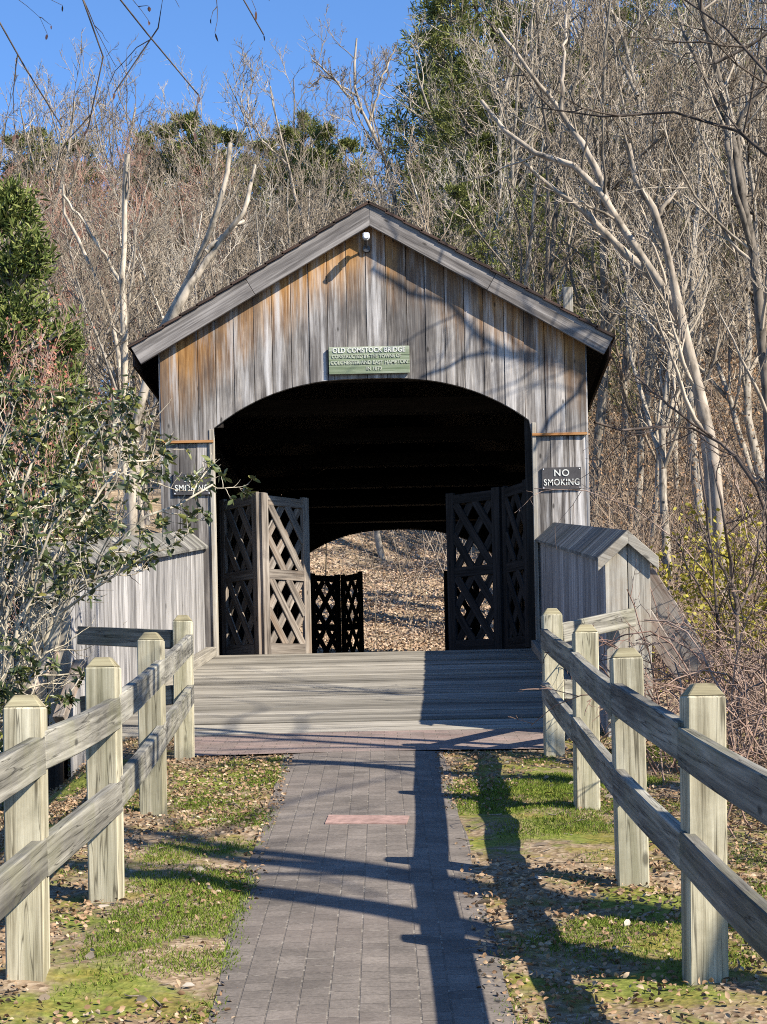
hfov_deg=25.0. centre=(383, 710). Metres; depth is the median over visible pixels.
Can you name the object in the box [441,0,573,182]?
bare tree
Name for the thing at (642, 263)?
bare tree
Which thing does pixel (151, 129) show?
bare tree
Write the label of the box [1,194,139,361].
bare tree
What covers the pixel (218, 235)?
bare tree
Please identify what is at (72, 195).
bare tree
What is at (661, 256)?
bare tree
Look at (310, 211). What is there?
bare tree
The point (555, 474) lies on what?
no smoking sign
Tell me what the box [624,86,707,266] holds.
bare tree
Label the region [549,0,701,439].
bare tree
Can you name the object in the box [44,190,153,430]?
bare tree
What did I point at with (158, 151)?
bare tree
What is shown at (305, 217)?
bare tree
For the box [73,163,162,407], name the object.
bare tree
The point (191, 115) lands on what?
tree
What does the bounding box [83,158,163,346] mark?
bare tree
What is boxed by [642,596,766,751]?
bramble
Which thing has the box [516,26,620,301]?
bare tree
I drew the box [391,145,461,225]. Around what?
bare tree
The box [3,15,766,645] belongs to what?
undergrowth
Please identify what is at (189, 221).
bare tree
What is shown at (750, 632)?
bramble
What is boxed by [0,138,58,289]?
bare tree
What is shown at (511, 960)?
fallen twigs
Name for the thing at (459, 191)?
pine tree
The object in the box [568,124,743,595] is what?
bare tree
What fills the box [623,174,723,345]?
pine tree
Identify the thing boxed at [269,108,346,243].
pine tree
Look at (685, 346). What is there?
bare tree
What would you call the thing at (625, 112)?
bare tree
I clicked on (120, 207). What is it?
bare tree
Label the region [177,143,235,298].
bare tree
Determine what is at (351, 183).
bare tree
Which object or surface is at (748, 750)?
bramble
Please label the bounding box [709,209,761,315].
pine tree
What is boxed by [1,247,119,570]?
bare tree
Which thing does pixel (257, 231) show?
bare tree
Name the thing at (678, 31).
bare tree
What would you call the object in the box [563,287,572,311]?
timber post
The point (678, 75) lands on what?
bare tree
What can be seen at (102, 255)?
bare tree
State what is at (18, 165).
bare tree
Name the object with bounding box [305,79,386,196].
bare tree
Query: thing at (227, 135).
pine tree
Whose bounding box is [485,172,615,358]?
pine tree
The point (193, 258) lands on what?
bare tree
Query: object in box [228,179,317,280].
bare tree
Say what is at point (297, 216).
bare tree
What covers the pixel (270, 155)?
pine tree
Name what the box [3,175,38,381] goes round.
bare tree
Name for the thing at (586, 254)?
pine tree
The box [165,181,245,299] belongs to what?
bare tree
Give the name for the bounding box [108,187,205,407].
bare tree
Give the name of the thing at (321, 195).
bare tree
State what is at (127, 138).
bare tree
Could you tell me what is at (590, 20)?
bare tree
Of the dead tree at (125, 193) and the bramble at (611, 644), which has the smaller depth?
the bramble at (611, 644)
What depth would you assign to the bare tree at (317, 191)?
84.64 m
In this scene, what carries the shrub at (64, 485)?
on the ground at (580, 844)
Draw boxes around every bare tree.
[0,0,269,214]
[0,59,45,195]
[0,61,115,275]
[0,126,55,251]
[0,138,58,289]
[0,212,72,372]
[0,215,54,381]
[0,242,65,382]
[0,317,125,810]
[1,159,53,370]
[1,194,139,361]
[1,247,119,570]
[2,170,73,342]
[2,174,95,341]
[3,27,114,310]
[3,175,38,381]
[3,210,69,359]
[10,79,118,225]
[19,200,183,443]
[22,213,75,374]
[23,171,63,354]
[24,190,113,357]
[26,158,160,455]
[31,144,119,397]
[34,154,199,529]
[37,132,146,361]
[41,222,155,533]
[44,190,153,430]
[49,226,103,403]
[53,35,167,344]
[53,141,158,407]
[60,128,174,443]
[61,133,188,342]
[62,193,150,403]
[65,153,138,395]
[68,38,149,373]
[71,215,133,371]
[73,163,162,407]
[74,129,237,326]
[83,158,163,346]
[86,181,181,342]
[95,170,254,524]
[98,95,186,221]
[98,129,204,321]
[106,180,196,391]
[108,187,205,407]
[108,200,207,365]
[112,107,195,280]
[117,97,177,199]
[129,156,254,331]
[129,193,272,305]
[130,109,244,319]
[137,178,226,301]
[139,47,269,287]
[140,81,251,289]
[147,200,318,306]
[158,177,288,310]
[163,164,250,306]
[163,196,278,311]
[165,114,262,296]
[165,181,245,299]
[166,99,272,287]
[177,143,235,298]
[178,106,291,299]
[179,199,228,305]
[181,186,282,300]
[188,174,254,307]
[213,17,360,197]
[216,164,347,275]
[219,130,359,281]
[221,133,299,280]
[227,122,330,260]
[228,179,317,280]
[231,212,275,276]
[236,56,343,252]
[236,209,329,269]
[254,77,336,248]
[265,144,356,246]
[273,146,351,244]
[279,187,339,247]
[283,168,336,243]
[285,186,319,248]
[287,220,385,558]
[296,176,375,228]
[298,4,420,225]
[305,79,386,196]
[319,154,408,225]
[322,76,398,213]
[338,136,465,248]
[345,169,440,234]
[348,182,408,220]
[361,191,408,220]
[362,7,502,223]
[363,164,400,207]
[380,149,446,214]
[390,121,550,291]
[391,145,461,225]
[409,0,621,283]
[409,175,471,251]
[411,92,537,278]
[416,117,503,239]
[422,0,597,261]
[424,16,588,203]
[427,0,528,153]
[430,0,634,282]
[432,0,637,303]
[433,221,486,261]
[440,0,582,271]
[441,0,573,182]
[459,2,714,628]
[459,111,631,360]
[461,0,604,292]
[469,0,766,156]
[477,162,646,320]
[496,0,689,260]
[511,0,599,63]
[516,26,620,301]
[522,0,693,304]
[529,0,666,188]
[529,0,761,526]
[537,0,724,442]
[546,21,766,569]
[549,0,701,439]
[559,91,712,414]
[564,42,653,343]
[565,45,751,491]
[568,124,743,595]
[569,0,678,100]
[573,38,720,537]
[574,0,765,222]
[574,107,622,310]
[575,34,700,486]
[596,0,766,307]
[599,0,729,168]
[604,0,755,86]
[605,90,728,627]
[611,65,766,516]
[612,214,766,567]
[619,0,722,154]
[622,0,766,594]
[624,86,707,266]
[636,21,695,93]
[640,1,766,267]
[660,1,766,175]
[676,0,734,93]
[676,0,766,342]
[679,0,766,270]
[685,0,766,65]
[695,1,749,126]
[705,1,766,470]
[705,208,766,419]
[711,0,761,110]
[715,2,766,238]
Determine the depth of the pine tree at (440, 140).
73.56 m
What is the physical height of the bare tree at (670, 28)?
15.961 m
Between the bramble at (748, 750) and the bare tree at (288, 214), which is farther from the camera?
the bare tree at (288, 214)
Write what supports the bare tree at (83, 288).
on the ground at (580, 844)
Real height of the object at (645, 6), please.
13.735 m
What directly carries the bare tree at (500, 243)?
on the ground at (580, 844)
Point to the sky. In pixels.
(187, 26)
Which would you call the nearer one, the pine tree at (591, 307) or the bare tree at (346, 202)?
the pine tree at (591, 307)
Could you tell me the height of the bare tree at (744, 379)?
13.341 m
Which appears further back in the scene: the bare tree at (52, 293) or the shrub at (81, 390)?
the bare tree at (52, 293)
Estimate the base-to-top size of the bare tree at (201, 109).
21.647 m
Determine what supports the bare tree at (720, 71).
on the ground at (580, 844)
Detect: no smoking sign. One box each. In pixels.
[173,473,210,495]
[542,467,581,489]
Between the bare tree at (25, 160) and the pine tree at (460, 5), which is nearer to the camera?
the bare tree at (25, 160)
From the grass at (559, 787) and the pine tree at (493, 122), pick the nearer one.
the grass at (559, 787)
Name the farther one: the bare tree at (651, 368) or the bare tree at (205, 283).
the bare tree at (205, 283)
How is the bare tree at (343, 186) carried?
on the ground at (580, 844)
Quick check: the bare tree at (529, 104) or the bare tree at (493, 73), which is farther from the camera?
the bare tree at (493, 73)
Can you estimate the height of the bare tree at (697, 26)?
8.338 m
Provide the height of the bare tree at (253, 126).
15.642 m
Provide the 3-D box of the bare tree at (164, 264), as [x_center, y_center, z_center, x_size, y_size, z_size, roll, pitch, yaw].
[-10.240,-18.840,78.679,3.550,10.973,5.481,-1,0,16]
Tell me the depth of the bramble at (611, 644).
11.49 m
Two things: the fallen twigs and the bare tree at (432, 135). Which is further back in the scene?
the bare tree at (432, 135)
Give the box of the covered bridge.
[127,201,615,655]
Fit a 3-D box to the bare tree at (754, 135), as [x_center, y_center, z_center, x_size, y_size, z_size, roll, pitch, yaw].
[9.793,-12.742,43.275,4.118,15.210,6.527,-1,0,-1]
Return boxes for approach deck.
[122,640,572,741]
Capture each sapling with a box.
[544,355,766,547]
[661,403,766,675]
[687,418,766,734]
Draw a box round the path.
[208,751,516,1023]
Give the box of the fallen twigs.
[0,742,766,1007]
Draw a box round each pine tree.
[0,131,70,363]
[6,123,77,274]
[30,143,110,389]
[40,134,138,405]
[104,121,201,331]
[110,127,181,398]
[159,122,245,291]
[179,127,269,267]
[225,137,317,274]
[240,123,332,255]
[263,120,375,248]
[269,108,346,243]
[269,146,354,257]
[317,135,380,206]
[356,23,490,217]
[378,0,512,234]
[388,104,496,242]
[389,0,534,209]
[392,160,441,235]
[400,52,525,271]
[427,0,612,297]
[429,180,524,282]
[447,130,555,301]
[454,91,579,308]
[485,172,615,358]
[514,25,576,300]
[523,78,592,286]
[537,44,627,275]
[573,162,660,366]
[573,241,652,444]
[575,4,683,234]
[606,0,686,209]
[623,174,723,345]
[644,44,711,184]
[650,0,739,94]
[677,98,754,259]
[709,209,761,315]
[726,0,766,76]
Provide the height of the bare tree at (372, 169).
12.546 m
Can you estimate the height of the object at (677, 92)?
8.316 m
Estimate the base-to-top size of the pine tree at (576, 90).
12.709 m
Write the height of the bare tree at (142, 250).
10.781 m
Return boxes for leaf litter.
[0,727,766,1023]
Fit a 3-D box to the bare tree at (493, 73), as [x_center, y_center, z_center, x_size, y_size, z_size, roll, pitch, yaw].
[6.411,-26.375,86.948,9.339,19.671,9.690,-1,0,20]
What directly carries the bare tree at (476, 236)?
on the ground at (580, 844)
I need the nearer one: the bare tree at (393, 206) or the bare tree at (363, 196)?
the bare tree at (363, 196)
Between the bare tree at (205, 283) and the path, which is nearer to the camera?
the path
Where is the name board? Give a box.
[328,346,409,374]
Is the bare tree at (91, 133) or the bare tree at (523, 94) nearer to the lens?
the bare tree at (523, 94)
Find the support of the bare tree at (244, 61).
on the ground at (580, 844)
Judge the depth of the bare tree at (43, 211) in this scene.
87.37 m
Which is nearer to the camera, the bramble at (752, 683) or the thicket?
the bramble at (752, 683)
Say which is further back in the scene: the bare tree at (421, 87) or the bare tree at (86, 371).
the bare tree at (421, 87)
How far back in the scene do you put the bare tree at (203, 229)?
70.23 m
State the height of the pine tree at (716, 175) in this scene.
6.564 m
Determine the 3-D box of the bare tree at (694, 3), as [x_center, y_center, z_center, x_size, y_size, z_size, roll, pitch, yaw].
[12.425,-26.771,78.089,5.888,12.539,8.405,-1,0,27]
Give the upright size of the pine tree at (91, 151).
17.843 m
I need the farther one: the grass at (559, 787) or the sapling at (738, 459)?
the sapling at (738, 459)
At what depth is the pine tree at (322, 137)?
98.35 m
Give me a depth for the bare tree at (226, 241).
88.11 m
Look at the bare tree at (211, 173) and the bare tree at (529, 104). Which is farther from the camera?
the bare tree at (211, 173)
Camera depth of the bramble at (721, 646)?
14.11 m
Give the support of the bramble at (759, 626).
on the ground at (580, 844)
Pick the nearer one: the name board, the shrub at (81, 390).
the shrub at (81, 390)
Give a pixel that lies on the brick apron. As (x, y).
(372, 741)
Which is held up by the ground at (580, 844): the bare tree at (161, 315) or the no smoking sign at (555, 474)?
the bare tree at (161, 315)
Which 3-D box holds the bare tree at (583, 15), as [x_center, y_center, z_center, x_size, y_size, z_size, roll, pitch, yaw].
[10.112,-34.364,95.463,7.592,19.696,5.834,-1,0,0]
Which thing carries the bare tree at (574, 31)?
on the ground at (580, 844)
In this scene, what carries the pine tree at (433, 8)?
on the ground at (580, 844)
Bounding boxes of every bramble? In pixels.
[510,622,766,837]
[516,367,766,708]
[538,565,766,774]
[553,586,766,781]
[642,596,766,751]
[644,611,766,768]
[645,605,766,765]
[650,544,766,739]
[655,629,766,732]
[689,628,764,716]
[712,642,766,709]
[726,651,766,765]
[732,590,766,715]
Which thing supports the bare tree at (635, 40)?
on the ground at (580, 844)
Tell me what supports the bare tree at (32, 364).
on the ground at (580, 844)
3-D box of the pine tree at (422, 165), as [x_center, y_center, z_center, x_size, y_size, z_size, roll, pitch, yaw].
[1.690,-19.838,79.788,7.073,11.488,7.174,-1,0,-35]
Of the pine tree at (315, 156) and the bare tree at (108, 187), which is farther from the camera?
the pine tree at (315, 156)
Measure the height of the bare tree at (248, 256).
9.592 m
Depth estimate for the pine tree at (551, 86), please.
87.52 m
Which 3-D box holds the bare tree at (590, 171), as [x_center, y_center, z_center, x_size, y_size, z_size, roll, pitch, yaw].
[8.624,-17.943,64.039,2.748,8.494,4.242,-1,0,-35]
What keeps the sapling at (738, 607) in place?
on the ground at (580, 844)
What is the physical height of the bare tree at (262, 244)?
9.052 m
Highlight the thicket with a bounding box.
[589,441,766,691]
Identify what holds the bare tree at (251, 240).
on the ground at (580, 844)
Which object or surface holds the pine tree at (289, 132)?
on the ground at (580, 844)
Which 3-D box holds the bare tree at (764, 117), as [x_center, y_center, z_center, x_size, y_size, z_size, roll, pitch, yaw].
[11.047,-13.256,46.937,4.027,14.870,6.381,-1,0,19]
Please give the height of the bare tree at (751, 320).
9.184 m
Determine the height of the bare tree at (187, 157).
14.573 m
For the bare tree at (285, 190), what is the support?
on the ground at (580, 844)
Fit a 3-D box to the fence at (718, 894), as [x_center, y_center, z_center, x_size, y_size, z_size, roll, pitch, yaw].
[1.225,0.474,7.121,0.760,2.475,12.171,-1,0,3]
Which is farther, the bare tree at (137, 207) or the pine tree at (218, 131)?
the pine tree at (218, 131)
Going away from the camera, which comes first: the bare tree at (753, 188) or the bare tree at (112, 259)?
the bare tree at (753, 188)
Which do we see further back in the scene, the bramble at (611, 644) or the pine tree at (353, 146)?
the pine tree at (353, 146)
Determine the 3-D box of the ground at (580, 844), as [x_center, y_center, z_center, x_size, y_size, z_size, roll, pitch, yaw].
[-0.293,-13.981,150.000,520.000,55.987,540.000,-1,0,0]
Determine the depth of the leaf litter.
7.75 m
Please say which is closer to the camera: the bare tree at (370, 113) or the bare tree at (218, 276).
the bare tree at (218, 276)
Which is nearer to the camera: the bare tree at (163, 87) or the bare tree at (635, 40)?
the bare tree at (635, 40)
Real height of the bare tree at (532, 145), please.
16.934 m
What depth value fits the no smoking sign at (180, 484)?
21.18 m
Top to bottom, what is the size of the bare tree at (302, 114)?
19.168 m
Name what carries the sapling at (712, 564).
on the ground at (580, 844)
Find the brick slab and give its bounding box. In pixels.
[325,815,408,824]
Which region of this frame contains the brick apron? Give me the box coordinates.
[194,729,567,755]
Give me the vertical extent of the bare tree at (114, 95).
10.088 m
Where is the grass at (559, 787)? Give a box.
[0,745,766,1023]
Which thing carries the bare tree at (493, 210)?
on the ground at (580, 844)
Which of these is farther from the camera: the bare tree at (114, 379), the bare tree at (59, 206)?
the bare tree at (59, 206)
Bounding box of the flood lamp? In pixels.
[363,232,370,252]
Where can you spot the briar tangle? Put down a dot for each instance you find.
(645, 529)
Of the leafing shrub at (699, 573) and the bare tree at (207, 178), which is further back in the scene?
the bare tree at (207, 178)
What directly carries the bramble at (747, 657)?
on the ground at (580, 844)
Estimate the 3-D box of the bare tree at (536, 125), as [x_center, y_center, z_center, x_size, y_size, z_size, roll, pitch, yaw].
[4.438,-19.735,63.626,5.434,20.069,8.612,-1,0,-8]
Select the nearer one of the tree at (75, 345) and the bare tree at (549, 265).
the tree at (75, 345)
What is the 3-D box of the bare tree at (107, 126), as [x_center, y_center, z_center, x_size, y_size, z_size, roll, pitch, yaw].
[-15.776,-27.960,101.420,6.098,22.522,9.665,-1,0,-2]
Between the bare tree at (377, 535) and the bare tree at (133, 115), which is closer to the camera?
the bare tree at (377, 535)
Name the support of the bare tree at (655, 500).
on the ground at (580, 844)
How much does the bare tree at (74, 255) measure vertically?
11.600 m
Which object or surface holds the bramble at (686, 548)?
on the ground at (580, 844)
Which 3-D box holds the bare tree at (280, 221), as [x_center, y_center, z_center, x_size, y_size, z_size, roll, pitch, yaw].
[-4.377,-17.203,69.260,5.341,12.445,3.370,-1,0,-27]
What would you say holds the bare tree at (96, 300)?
on the ground at (580, 844)
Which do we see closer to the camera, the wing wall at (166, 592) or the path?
the path
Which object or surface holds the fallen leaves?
on the ground at (580, 844)
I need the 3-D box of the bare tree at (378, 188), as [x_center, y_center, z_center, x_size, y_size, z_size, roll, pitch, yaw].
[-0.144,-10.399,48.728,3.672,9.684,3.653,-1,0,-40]
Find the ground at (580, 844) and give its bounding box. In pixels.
[0,50,766,1023]
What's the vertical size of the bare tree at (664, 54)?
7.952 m
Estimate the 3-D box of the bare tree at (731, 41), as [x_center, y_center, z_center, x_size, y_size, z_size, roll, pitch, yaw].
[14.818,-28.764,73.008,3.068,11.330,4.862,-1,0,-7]
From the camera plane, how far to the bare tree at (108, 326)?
88.80 m
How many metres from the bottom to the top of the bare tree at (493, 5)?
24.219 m
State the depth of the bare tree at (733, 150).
33.83 m
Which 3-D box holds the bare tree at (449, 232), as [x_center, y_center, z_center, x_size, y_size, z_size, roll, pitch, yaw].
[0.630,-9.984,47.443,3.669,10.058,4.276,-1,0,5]
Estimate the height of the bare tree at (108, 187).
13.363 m
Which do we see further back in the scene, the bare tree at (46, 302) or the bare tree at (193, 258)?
the bare tree at (46, 302)
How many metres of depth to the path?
7.26 m
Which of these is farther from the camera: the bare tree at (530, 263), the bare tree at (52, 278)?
the bare tree at (52, 278)
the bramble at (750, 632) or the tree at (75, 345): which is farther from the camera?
the tree at (75, 345)
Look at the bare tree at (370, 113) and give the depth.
71.82 m
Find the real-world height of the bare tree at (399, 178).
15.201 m
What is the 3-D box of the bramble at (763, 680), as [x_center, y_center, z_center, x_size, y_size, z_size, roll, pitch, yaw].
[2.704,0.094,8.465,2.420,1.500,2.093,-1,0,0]
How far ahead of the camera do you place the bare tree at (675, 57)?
58.17 m
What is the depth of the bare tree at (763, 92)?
49.81 m
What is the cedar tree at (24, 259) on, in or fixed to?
on the ground at (580, 844)
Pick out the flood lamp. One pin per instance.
(366, 246)
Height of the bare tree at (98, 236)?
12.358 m
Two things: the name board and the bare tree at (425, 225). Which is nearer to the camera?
the name board
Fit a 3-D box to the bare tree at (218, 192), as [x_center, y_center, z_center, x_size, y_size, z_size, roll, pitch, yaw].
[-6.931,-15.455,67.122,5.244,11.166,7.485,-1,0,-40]
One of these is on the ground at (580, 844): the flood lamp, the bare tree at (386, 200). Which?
the bare tree at (386, 200)
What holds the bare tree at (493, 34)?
on the ground at (580, 844)
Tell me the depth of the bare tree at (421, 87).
74.64 m
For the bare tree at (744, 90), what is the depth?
62.91 m
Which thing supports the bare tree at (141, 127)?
on the ground at (580, 844)
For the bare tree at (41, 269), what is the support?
on the ground at (580, 844)
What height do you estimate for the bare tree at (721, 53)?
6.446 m
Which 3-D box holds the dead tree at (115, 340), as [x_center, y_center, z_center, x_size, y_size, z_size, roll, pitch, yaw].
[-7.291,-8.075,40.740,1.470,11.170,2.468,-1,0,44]
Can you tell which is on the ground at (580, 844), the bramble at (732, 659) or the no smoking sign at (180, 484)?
the bramble at (732, 659)
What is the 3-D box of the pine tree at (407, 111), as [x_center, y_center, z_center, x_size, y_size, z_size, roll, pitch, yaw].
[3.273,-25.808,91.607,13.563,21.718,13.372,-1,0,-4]
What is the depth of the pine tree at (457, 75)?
69.65 m
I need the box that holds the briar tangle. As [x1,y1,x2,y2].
[441,190,766,689]
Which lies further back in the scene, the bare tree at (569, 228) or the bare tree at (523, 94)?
the bare tree at (523, 94)
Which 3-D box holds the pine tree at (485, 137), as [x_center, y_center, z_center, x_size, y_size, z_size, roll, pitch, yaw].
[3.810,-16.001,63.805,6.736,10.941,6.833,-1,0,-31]
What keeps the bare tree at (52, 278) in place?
on the ground at (580, 844)
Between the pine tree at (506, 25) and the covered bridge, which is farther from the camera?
the pine tree at (506, 25)
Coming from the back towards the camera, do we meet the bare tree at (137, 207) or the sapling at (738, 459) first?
the bare tree at (137, 207)
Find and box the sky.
[0,0,766,403]
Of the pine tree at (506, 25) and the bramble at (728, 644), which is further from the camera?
the pine tree at (506, 25)
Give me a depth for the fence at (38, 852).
7.44 m
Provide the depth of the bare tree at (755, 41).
19.06 m
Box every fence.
[0,615,194,981]
[540,608,766,985]
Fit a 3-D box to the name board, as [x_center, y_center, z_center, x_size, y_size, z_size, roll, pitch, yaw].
[-0.177,-4.287,21.168,0.989,0.333,0.053,-1,0,0]
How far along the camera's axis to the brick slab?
9.53 m
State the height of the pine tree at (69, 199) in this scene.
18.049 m
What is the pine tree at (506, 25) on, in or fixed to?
on the ground at (580, 844)
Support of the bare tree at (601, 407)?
on the ground at (580, 844)
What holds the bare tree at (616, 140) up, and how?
on the ground at (580, 844)
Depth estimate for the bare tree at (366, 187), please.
53.71 m
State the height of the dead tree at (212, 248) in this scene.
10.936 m
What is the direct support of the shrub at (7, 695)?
on the ground at (580, 844)
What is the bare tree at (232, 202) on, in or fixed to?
on the ground at (580, 844)
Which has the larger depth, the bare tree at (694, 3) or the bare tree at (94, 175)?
the bare tree at (94, 175)
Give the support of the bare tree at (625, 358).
on the ground at (580, 844)
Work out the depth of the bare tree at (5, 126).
101.43 m
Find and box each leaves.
[296,303,766,692]
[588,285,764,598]
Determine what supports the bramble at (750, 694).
on the ground at (580, 844)
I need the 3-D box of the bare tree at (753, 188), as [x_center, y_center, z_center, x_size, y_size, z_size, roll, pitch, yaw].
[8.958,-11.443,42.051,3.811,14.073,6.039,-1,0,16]
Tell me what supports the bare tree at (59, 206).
on the ground at (580, 844)
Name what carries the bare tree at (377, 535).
on the ground at (580, 844)
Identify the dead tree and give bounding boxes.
[40,131,120,416]
[59,153,133,535]
[126,142,258,535]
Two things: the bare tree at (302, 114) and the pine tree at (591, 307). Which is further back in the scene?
the bare tree at (302, 114)
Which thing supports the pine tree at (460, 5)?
on the ground at (580, 844)
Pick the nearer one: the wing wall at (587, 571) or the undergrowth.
the wing wall at (587, 571)
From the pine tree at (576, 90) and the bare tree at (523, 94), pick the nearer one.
the pine tree at (576, 90)
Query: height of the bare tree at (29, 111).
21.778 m
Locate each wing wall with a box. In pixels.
[4,530,207,792]
[535,522,713,736]
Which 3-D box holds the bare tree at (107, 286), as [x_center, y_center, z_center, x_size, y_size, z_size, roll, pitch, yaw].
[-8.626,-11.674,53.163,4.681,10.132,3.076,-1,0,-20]
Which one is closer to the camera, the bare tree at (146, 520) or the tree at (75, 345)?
the tree at (75, 345)
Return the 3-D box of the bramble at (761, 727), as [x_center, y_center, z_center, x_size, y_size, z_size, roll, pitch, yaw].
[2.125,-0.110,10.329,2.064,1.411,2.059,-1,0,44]
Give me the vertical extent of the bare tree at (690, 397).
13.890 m
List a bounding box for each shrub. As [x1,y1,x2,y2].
[0,294,119,773]
[0,374,225,728]
[0,374,260,733]
[0,632,84,752]
[650,494,766,728]
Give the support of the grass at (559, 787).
on the ground at (580, 844)
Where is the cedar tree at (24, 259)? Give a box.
[0,171,100,813]

